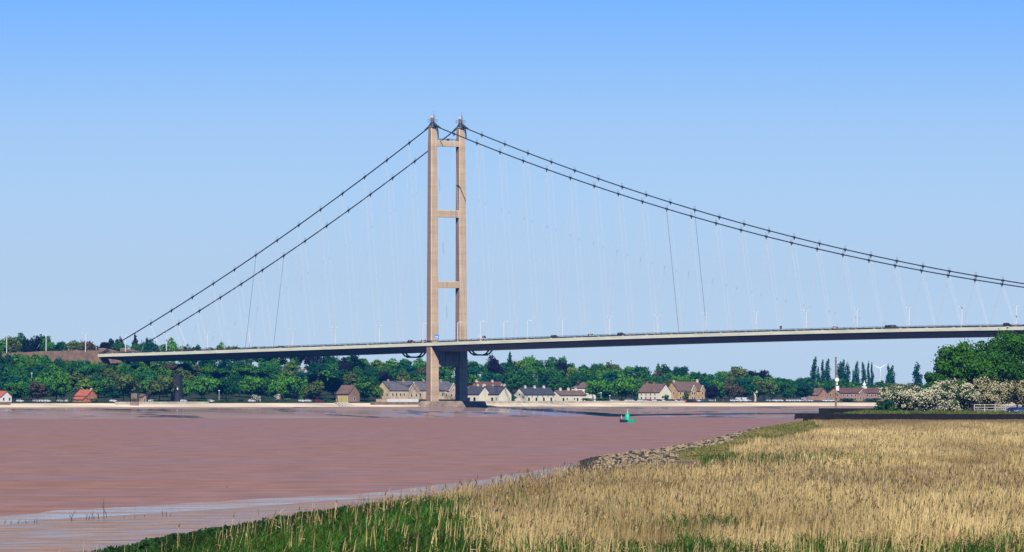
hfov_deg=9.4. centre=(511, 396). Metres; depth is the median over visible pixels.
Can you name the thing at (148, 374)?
tree
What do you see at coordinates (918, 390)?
shrub
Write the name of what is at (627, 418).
light float
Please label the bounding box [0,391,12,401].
cottage
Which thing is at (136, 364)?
tree
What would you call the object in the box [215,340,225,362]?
tree
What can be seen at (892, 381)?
poplar
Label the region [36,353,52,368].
tree
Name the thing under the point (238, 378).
tree
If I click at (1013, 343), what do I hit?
tree
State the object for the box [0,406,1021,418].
mudflat
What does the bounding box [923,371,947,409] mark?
tree
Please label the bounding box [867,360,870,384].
poplar
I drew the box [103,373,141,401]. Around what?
tree
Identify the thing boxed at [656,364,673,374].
tree
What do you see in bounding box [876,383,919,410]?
hawthorn
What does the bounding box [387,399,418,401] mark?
garden wall
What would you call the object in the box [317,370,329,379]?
tree
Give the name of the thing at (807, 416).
timber wall
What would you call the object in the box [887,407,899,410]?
shrub
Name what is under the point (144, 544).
undergrowth
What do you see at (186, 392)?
tree
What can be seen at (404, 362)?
tree
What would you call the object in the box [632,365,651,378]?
tree
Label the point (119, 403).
sea wall
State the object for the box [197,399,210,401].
shrub
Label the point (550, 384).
conifer
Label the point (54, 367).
tree
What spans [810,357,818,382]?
poplar
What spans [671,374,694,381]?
tree
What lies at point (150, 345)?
tree
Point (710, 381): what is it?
tree
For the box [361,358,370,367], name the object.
tree
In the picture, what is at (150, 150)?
sky
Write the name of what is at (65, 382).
tree
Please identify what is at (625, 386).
tree
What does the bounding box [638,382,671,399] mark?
house
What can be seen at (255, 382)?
tree
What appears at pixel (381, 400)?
garden wall
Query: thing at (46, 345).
tree
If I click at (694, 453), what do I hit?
turf
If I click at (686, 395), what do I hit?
shrub
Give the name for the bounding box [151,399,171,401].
shrub
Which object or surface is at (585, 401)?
sea wall
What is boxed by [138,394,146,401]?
hut
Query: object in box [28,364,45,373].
tree
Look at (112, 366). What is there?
tree
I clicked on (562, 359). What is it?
tree
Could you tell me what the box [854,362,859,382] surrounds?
poplar
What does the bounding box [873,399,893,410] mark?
shrub
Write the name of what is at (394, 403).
sea wall
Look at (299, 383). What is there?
tree
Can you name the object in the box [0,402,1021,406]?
beach
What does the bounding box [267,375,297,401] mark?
tree
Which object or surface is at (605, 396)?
tree
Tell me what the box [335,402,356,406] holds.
slipway
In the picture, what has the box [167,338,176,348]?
tree
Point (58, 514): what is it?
wet mud
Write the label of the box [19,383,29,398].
tree
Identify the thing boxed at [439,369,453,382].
tree
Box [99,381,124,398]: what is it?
tree
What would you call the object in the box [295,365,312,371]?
tree
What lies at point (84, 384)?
tree
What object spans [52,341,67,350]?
tree
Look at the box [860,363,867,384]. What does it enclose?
poplar
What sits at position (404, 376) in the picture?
tree
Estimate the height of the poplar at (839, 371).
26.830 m
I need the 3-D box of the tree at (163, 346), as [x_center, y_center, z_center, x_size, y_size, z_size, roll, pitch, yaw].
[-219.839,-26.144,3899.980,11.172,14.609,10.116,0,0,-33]
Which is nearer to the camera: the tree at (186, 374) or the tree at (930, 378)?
the tree at (930, 378)
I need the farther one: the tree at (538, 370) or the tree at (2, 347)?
the tree at (538, 370)
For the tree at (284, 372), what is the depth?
3697.18 m
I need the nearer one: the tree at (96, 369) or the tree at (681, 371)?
the tree at (96, 369)
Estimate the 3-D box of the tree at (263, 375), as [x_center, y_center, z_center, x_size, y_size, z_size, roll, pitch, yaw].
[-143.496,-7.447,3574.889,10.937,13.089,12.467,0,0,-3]
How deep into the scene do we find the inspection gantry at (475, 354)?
3414.10 m
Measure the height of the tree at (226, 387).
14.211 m
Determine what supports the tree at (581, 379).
on the hill
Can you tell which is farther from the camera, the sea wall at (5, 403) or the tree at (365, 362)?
the tree at (365, 362)
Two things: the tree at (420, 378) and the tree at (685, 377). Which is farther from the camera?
the tree at (685, 377)
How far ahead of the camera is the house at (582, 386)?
3601.57 m
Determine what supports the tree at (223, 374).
on the hill
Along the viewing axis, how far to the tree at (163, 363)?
3720.80 m
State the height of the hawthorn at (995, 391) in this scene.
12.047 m
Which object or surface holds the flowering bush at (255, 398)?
on the hill
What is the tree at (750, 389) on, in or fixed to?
on the hill
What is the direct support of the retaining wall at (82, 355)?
on the hill
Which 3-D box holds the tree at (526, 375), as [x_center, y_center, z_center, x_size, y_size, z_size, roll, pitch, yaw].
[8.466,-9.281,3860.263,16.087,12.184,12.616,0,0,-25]
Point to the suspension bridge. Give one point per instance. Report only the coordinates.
(447, 354)
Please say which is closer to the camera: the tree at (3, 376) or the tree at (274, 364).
the tree at (3, 376)
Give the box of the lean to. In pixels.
[73,397,88,401]
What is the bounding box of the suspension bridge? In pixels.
[97,114,1023,406]
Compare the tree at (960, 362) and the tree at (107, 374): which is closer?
the tree at (960, 362)
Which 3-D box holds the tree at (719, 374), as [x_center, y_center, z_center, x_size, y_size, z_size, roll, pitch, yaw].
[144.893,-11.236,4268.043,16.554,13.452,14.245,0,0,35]
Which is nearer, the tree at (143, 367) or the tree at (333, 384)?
the tree at (333, 384)
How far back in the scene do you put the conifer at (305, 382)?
3454.23 m
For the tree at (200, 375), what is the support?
on the hill
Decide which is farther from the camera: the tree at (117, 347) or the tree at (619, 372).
the tree at (619, 372)
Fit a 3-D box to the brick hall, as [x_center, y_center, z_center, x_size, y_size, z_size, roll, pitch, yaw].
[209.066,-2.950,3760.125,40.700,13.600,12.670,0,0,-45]
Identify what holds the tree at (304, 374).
on the hill
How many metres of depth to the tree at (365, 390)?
3449.36 m
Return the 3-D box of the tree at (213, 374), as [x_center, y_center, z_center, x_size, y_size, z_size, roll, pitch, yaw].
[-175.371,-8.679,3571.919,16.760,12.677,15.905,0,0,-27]
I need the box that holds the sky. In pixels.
[0,0,1023,384]
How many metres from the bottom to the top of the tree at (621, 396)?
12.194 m
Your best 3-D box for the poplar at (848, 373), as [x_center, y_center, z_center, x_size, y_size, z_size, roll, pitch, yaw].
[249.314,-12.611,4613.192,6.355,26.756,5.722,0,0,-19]
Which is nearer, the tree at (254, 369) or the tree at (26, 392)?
the tree at (26, 392)
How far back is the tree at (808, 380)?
4323.47 m
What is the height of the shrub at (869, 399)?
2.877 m
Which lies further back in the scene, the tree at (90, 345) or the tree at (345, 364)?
the tree at (90, 345)
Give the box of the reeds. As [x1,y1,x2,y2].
[59,419,1023,551]
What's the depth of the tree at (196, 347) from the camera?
3932.82 m
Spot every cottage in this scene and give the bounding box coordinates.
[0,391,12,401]
[74,388,97,401]
[468,385,489,400]
[484,384,511,400]
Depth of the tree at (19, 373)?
3471.68 m
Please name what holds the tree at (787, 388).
on the hill
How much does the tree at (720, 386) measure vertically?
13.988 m
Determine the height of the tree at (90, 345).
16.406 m
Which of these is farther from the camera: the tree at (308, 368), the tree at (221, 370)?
the tree at (308, 368)
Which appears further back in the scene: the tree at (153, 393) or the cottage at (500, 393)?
the cottage at (500, 393)
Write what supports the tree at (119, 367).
on the hill
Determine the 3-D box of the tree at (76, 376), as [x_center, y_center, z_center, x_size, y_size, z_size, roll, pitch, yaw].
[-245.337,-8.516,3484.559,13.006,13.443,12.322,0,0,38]
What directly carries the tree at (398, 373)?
on the hill
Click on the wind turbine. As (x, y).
(879, 368)
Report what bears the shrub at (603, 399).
on the hill
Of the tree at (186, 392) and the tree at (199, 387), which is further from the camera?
the tree at (186, 392)
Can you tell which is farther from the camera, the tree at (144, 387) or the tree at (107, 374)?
the tree at (107, 374)
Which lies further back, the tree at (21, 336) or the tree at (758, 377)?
the tree at (21, 336)
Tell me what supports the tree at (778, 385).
on the hill
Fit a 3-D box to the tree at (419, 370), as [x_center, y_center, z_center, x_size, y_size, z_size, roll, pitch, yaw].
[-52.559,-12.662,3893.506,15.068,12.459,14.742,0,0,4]
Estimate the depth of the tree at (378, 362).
4022.49 m
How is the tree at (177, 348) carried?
on the hill
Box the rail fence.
[974,404,1015,411]
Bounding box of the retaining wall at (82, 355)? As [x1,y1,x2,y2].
[2,350,130,377]
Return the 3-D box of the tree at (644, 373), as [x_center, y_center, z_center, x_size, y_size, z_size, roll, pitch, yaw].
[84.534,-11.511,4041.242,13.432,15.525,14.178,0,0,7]
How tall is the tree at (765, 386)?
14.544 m
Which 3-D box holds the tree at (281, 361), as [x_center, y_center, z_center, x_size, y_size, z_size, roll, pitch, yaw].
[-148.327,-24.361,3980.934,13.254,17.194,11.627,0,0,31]
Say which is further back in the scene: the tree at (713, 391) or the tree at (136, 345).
the tree at (136, 345)
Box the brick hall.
[827,380,882,400]
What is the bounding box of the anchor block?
[99,348,135,353]
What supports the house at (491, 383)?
on the hill
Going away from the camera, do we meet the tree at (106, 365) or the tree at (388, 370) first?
the tree at (106, 365)
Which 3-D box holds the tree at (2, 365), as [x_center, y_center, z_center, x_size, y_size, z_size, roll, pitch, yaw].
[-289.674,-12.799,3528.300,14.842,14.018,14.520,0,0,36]
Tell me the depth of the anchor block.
3629.21 m
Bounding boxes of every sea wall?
[0,402,10,404]
[115,402,208,404]
[370,402,419,404]
[485,401,684,402]
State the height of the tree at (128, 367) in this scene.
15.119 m
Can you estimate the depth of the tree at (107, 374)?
3490.88 m
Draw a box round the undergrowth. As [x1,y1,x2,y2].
[104,494,486,551]
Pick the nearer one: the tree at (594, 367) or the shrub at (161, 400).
the shrub at (161, 400)
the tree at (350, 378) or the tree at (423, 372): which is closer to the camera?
the tree at (350, 378)
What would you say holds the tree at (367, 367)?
on the hill
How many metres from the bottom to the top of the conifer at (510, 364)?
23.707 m
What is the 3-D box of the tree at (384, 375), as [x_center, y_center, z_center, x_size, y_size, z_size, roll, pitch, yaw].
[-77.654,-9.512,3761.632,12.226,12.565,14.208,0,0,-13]
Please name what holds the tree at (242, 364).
on the hill
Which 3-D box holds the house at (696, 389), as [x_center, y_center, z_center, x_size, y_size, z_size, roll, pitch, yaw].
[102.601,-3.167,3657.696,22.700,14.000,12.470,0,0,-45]
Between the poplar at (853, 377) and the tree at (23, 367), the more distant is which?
the poplar at (853, 377)
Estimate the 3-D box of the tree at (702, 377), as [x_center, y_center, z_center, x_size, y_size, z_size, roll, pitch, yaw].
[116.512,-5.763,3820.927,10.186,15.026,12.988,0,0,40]
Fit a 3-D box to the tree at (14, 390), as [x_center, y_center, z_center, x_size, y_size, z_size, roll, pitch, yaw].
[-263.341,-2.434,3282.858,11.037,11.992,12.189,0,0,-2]
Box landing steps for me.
[130,402,138,405]
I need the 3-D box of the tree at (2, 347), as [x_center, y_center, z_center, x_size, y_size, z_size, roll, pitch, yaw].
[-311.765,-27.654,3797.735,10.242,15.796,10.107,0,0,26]
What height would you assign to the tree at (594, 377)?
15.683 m
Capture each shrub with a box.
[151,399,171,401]
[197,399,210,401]
[596,398,610,400]
[682,391,689,398]
[839,398,856,401]
[863,398,881,401]
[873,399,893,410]
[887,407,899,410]
[910,387,928,408]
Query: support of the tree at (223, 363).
on the hill
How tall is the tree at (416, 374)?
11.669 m
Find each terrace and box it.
[513,385,555,400]
[553,388,586,400]
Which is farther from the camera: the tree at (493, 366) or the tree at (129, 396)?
the tree at (493, 366)
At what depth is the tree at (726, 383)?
3791.85 m
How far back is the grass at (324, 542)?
374.50 m
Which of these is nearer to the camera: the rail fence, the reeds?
the reeds
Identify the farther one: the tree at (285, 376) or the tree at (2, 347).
the tree at (2, 347)
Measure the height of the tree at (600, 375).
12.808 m
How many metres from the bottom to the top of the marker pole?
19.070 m
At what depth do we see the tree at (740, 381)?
3795.37 m
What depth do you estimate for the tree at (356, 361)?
3795.18 m
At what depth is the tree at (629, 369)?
4175.40 m
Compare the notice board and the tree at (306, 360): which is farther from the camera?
the tree at (306, 360)
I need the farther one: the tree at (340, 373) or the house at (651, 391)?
the tree at (340, 373)
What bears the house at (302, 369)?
on the hill
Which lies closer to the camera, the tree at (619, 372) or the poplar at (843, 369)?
the tree at (619, 372)
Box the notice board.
[131,393,136,401]
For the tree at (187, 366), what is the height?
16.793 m
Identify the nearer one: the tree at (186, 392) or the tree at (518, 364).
the tree at (186, 392)
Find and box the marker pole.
[835,357,838,407]
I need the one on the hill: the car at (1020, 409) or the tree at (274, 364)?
the tree at (274, 364)
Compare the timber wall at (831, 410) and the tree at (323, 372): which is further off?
the tree at (323, 372)
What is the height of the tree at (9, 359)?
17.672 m
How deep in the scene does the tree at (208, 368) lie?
3627.77 m
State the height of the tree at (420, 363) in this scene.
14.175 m
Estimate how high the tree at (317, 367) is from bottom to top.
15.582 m
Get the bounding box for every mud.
[0,463,577,524]
[0,463,580,551]
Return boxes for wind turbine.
[874,363,887,381]
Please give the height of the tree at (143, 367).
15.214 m
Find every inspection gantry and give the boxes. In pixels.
[402,353,425,357]
[468,350,492,355]
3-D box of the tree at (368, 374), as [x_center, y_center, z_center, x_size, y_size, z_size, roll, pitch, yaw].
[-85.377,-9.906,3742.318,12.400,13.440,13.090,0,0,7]
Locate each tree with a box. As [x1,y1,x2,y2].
[0,338,8,353]
[0,352,5,361]
[0,354,14,367]
[0,362,12,369]
[0,368,9,383]
[1,377,23,390]
[3,336,22,352]
[4,381,24,401]
[5,366,28,382]
[10,366,28,370]
[12,353,25,368]
[14,334,43,351]
[15,333,24,341]
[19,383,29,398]
[21,354,33,372]
[22,368,50,381]
[24,377,39,399]
[26,380,50,398]
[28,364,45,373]
[29,353,42,371]
[35,372,53,385]
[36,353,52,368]
[37,334,50,345]
[40,339,54,350]
[45,379,65,401]
[48,364,64,377]
[50,376,72,398]
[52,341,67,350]
[52,357,64,369]
[52,371,70,380]
[62,360,91,376]
[64,340,82,349]
[67,371,85,391]
[74,377,92,390]
[80,340,98,349]
[85,376,105,381]
[88,363,104,377]
[89,379,106,397]
[97,361,108,375]
[97,369,116,381]
[98,342,111,349]
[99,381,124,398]
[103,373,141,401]
[107,364,116,369]
[107,368,119,375]
[111,341,129,350]
[111,363,123,373]
[117,371,142,383]
[120,361,134,373]
[122,368,135,374]
[124,382,135,400]
[130,342,145,351]
[131,362,139,366]
[135,361,149,379]
[139,366,156,389]
[140,380,151,398]
[141,338,157,350]
[146,379,165,399]
[149,374,177,399]
[150,362,158,368]
[155,365,175,379]
[156,344,167,350]
[157,361,177,367]
[161,362,175,373]
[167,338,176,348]
[167,345,185,350]
[172,361,194,374]
[174,366,194,385]
[178,360,197,366]
[182,377,191,396]
[187,375,219,398]
[190,373,208,398]
[192,344,200,363]
[192,364,202,376]
[196,370,218,379]
[198,360,217,368]
[201,364,216,373]
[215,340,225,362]
[215,372,231,378]
[215,375,233,398]
[216,359,232,370]
[216,377,242,399]
[218,367,230,374]
[225,345,238,361]
[227,360,253,370]
[228,372,245,396]
[229,364,243,374]
[233,370,254,393]
[235,346,257,362]
[236,375,266,395]
[243,363,259,375]
[255,347,273,362]
[256,372,270,393]
[257,360,283,374]
[258,365,280,375]
[263,375,276,400]
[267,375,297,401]
[274,346,288,364]
[274,374,290,379]
[274,381,282,397]
[278,370,293,376]
[283,358,297,374]
[289,357,301,367]
[291,375,303,398]
[292,370,312,379]
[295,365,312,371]
[297,356,322,364]
[302,378,324,400]
[303,373,327,397]
[309,359,328,375]
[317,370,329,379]
[318,356,340,365]
[323,377,345,398]
[324,363,338,374]
[327,369,347,378]
[338,356,350,373]
[340,355,358,362]
[342,371,360,384]
[349,355,367,374]
[349,381,379,401]
[351,366,364,383]
[360,375,379,389]
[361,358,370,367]
[363,369,379,381]
[365,364,376,375]
[370,359,384,368]
[371,385,383,398]
[373,366,395,379]
[377,370,393,384]
[381,358,401,371]
[391,364,417,377]
[394,369,408,380]
[395,358,412,372]
[395,371,410,380]
[410,372,419,380]
[410,375,425,380]
[412,358,425,373]
[417,366,425,373]
[420,367,425,376]
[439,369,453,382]
[440,366,454,372]
[467,360,482,373]
[468,368,480,376]
[468,373,484,385]
[479,371,504,384]
[482,362,489,372]
[487,353,504,378]
[500,367,519,391]
[504,375,531,390]
[512,359,525,370]
[520,372,537,387]
[521,355,535,386]
[532,359,546,370]
[533,367,547,382]
[537,371,550,386]
[544,356,557,369]
[548,368,564,376]
[551,376,570,389]
[554,360,567,377]
[558,356,566,362]
[564,366,579,377]
[569,371,587,385]
[571,375,585,386]
[578,366,592,376]
[584,379,614,400]
[586,363,605,373]
[586,373,598,382]
[595,365,609,376]
[597,373,602,379]
[599,380,613,397]
[603,371,619,381]
[605,360,621,370]
[606,368,627,377]
[608,374,640,398]
[612,383,633,400]
[622,366,634,376]
[629,382,642,398]
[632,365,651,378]
[633,367,651,381]
[649,375,663,383]
[651,371,663,377]
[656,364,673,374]
[659,375,674,382]
[663,378,678,385]
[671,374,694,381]
[672,366,688,375]
[693,371,706,378]
[694,379,709,392]
[695,375,707,391]
[704,385,719,398]
[708,379,720,397]
[711,379,725,400]
[714,371,726,377]
[718,380,731,398]
[724,366,747,382]
[724,383,746,398]
[731,377,750,397]
[741,383,760,398]
[747,370,759,379]
[751,376,766,399]
[753,378,778,400]
[759,370,770,378]
[766,378,779,399]
[775,380,796,398]
[779,379,796,397]
[793,384,814,397]
[794,380,819,387]
[795,377,812,382]
[814,379,831,383]
[825,382,837,391]
[830,378,845,383]
[838,382,853,387]
[873,383,887,387]
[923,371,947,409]
[930,338,998,410]
[972,339,1019,409]
[987,326,1023,406]
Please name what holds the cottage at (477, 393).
on the hill
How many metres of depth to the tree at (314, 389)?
3444.76 m
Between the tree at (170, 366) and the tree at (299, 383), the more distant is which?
the tree at (170, 366)
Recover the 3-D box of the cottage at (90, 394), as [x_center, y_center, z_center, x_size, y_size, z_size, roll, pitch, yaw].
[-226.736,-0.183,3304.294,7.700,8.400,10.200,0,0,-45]
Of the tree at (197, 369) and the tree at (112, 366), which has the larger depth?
the tree at (197, 369)
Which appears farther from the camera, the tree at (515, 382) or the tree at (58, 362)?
the tree at (515, 382)
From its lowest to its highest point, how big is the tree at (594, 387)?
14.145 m
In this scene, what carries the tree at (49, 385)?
on the hill
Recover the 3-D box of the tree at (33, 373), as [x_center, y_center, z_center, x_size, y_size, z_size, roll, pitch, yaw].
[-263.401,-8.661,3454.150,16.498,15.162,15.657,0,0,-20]
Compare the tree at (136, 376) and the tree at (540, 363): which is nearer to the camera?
the tree at (136, 376)
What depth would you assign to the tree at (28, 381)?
3353.84 m
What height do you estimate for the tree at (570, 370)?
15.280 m
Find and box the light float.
[620,409,634,421]
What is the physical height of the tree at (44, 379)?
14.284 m
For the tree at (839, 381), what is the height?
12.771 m
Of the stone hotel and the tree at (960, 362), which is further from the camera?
the stone hotel
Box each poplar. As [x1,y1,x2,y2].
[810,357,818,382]
[820,359,825,383]
[825,358,831,380]
[837,362,843,379]
[841,360,846,382]
[844,361,850,382]
[852,370,854,381]
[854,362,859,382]
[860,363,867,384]
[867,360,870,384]
[870,362,873,385]
[885,366,890,383]
[889,366,895,383]
[911,361,922,384]
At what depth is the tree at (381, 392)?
3458.77 m
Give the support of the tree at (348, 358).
on the hill
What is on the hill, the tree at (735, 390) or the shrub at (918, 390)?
the tree at (735, 390)
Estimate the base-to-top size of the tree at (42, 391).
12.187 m
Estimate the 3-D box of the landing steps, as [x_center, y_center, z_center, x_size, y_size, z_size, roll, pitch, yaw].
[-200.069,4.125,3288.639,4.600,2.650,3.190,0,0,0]
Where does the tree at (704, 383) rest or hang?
on the hill
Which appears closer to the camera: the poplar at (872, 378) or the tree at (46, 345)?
the tree at (46, 345)
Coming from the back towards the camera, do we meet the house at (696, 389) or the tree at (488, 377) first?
the tree at (488, 377)
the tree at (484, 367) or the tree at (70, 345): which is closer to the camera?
the tree at (70, 345)
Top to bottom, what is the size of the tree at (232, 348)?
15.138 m
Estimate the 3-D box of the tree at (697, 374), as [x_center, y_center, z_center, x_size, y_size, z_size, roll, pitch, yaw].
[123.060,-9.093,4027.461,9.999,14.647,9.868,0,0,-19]
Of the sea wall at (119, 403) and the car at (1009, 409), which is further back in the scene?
the sea wall at (119, 403)
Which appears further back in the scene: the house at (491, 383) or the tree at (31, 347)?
the tree at (31, 347)
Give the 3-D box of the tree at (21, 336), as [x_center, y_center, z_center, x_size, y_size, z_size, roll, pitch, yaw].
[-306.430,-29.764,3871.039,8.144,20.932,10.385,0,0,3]
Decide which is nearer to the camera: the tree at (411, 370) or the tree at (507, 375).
the tree at (507, 375)
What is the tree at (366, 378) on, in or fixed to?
on the hill
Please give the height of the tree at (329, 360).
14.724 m
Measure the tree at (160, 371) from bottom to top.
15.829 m
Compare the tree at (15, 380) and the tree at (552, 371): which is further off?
the tree at (552, 371)
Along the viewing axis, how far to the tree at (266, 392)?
3439.01 m
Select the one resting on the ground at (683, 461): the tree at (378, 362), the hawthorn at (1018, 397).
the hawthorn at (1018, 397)
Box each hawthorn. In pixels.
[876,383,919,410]
[910,385,954,411]
[930,377,983,411]
[972,373,1021,410]
[1008,380,1023,406]
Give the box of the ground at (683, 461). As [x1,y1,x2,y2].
[314,413,1016,550]
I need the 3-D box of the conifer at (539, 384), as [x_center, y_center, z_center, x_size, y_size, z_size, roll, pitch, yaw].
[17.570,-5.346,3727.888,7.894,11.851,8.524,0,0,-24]
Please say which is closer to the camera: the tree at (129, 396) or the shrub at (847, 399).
the tree at (129, 396)
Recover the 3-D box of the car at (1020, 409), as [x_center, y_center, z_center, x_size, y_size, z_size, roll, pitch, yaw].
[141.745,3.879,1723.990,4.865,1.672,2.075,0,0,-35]
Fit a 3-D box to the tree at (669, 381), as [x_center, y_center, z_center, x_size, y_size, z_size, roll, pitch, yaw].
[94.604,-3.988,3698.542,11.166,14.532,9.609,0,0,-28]
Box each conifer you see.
[131,334,137,343]
[299,376,310,399]
[506,352,515,372]
[536,379,545,387]
[546,375,555,390]
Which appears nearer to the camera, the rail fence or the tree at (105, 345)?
the rail fence
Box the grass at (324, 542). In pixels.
[85,449,1023,551]
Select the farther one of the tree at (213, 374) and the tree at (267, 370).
the tree at (267, 370)
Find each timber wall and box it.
[794,413,1023,420]
[819,408,873,413]
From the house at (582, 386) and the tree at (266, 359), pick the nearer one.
the house at (582, 386)
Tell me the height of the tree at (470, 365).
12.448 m
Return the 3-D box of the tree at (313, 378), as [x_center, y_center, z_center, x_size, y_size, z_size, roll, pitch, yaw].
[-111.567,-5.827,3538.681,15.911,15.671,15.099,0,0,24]
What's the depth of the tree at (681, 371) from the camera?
4215.27 m
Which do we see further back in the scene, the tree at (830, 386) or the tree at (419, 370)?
the tree at (419, 370)
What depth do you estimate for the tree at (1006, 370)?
1862.61 m
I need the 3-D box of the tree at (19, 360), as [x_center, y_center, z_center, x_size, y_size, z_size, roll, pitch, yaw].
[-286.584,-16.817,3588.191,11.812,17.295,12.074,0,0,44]
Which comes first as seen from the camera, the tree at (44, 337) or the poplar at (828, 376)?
the tree at (44, 337)
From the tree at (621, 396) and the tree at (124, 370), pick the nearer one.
the tree at (124, 370)
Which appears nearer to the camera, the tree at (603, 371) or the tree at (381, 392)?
the tree at (381, 392)
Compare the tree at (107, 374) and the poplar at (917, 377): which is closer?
the tree at (107, 374)
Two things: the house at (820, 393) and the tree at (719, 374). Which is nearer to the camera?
the house at (820, 393)
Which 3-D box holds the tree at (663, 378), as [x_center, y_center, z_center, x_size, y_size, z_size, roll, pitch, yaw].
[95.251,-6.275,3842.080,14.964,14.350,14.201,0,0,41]
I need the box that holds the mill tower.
[170,375,183,401]
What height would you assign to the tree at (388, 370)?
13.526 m
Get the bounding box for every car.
[1004,407,1018,411]
[1014,407,1023,411]
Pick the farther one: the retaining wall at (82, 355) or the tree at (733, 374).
the tree at (733, 374)
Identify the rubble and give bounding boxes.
[576,427,759,471]
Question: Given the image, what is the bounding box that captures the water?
[0,417,802,515]
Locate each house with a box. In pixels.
[296,367,307,373]
[471,380,502,385]
[572,380,595,400]
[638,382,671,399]
[668,379,705,398]
[804,387,827,399]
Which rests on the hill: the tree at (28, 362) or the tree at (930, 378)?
the tree at (28, 362)
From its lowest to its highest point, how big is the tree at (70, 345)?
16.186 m
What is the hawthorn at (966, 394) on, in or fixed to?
on the ground at (683, 461)
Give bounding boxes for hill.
[11,368,1014,402]
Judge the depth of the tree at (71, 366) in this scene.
3583.16 m
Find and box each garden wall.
[376,399,386,401]
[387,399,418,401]
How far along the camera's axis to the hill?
3519.47 m
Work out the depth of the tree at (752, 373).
4086.63 m
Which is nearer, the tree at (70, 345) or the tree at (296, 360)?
the tree at (70, 345)
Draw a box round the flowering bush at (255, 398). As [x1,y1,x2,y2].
[250,394,259,400]
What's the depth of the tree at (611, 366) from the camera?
4194.44 m
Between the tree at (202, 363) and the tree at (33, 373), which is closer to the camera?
the tree at (33, 373)
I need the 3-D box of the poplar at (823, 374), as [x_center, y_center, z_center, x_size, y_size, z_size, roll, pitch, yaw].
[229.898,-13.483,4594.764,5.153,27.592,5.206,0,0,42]
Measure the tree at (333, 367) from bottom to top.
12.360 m
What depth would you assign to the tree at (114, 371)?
3569.19 m
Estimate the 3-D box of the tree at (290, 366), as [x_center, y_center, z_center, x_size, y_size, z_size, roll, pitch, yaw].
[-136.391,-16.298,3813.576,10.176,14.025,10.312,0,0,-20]
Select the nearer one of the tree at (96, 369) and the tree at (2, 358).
the tree at (2, 358)
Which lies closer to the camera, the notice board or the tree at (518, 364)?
the notice board
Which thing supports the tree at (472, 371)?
on the hill
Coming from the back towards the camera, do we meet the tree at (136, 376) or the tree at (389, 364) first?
the tree at (389, 364)
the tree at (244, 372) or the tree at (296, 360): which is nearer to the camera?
the tree at (244, 372)
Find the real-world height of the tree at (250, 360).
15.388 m
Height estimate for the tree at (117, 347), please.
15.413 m
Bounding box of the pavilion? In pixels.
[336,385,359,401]
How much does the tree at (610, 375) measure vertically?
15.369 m
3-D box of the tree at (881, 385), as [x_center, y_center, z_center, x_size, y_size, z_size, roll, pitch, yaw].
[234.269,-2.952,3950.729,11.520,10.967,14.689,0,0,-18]
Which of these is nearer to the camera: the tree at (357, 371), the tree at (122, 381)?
the tree at (122, 381)
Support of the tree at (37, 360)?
on the hill
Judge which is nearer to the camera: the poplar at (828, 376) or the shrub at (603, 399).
the shrub at (603, 399)
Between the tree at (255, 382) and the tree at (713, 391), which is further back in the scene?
the tree at (713, 391)
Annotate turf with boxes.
[670,408,1023,459]
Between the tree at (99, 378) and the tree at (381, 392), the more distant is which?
the tree at (99, 378)
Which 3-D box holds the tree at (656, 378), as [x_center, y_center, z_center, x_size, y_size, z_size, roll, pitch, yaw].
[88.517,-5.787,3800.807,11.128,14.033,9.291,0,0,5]
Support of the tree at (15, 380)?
on the hill
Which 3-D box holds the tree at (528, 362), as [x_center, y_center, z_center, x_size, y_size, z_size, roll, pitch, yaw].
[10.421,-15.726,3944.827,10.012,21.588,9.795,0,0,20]
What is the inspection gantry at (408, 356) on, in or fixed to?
hanging from the suspension bridge
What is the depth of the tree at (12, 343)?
3800.84 m
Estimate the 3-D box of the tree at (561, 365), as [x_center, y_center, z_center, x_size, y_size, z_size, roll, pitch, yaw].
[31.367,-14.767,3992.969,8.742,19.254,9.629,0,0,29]
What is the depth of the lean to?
3290.18 m
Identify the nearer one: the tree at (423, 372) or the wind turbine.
the tree at (423, 372)
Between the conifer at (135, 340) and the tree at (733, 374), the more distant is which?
the tree at (733, 374)
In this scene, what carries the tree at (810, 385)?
on the hill
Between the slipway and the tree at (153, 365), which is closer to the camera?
the slipway
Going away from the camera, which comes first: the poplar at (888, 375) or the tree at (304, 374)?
the tree at (304, 374)
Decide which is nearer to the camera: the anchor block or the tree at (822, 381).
the anchor block
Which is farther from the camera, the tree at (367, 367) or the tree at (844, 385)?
the tree at (844, 385)
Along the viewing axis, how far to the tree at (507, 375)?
3791.81 m
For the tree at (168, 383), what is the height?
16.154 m
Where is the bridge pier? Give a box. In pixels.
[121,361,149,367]
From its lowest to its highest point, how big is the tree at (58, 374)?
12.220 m
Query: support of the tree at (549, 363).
on the hill
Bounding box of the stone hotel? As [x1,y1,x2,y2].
[378,379,454,398]
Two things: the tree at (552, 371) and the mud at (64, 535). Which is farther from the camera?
the tree at (552, 371)
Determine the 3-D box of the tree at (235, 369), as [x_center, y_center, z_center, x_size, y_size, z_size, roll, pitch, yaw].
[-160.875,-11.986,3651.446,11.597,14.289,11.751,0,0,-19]
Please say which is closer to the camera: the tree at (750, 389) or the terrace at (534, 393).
the terrace at (534, 393)
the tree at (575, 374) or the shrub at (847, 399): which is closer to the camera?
the shrub at (847, 399)
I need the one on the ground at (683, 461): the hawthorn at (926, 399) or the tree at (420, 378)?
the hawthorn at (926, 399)
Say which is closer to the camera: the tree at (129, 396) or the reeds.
the reeds

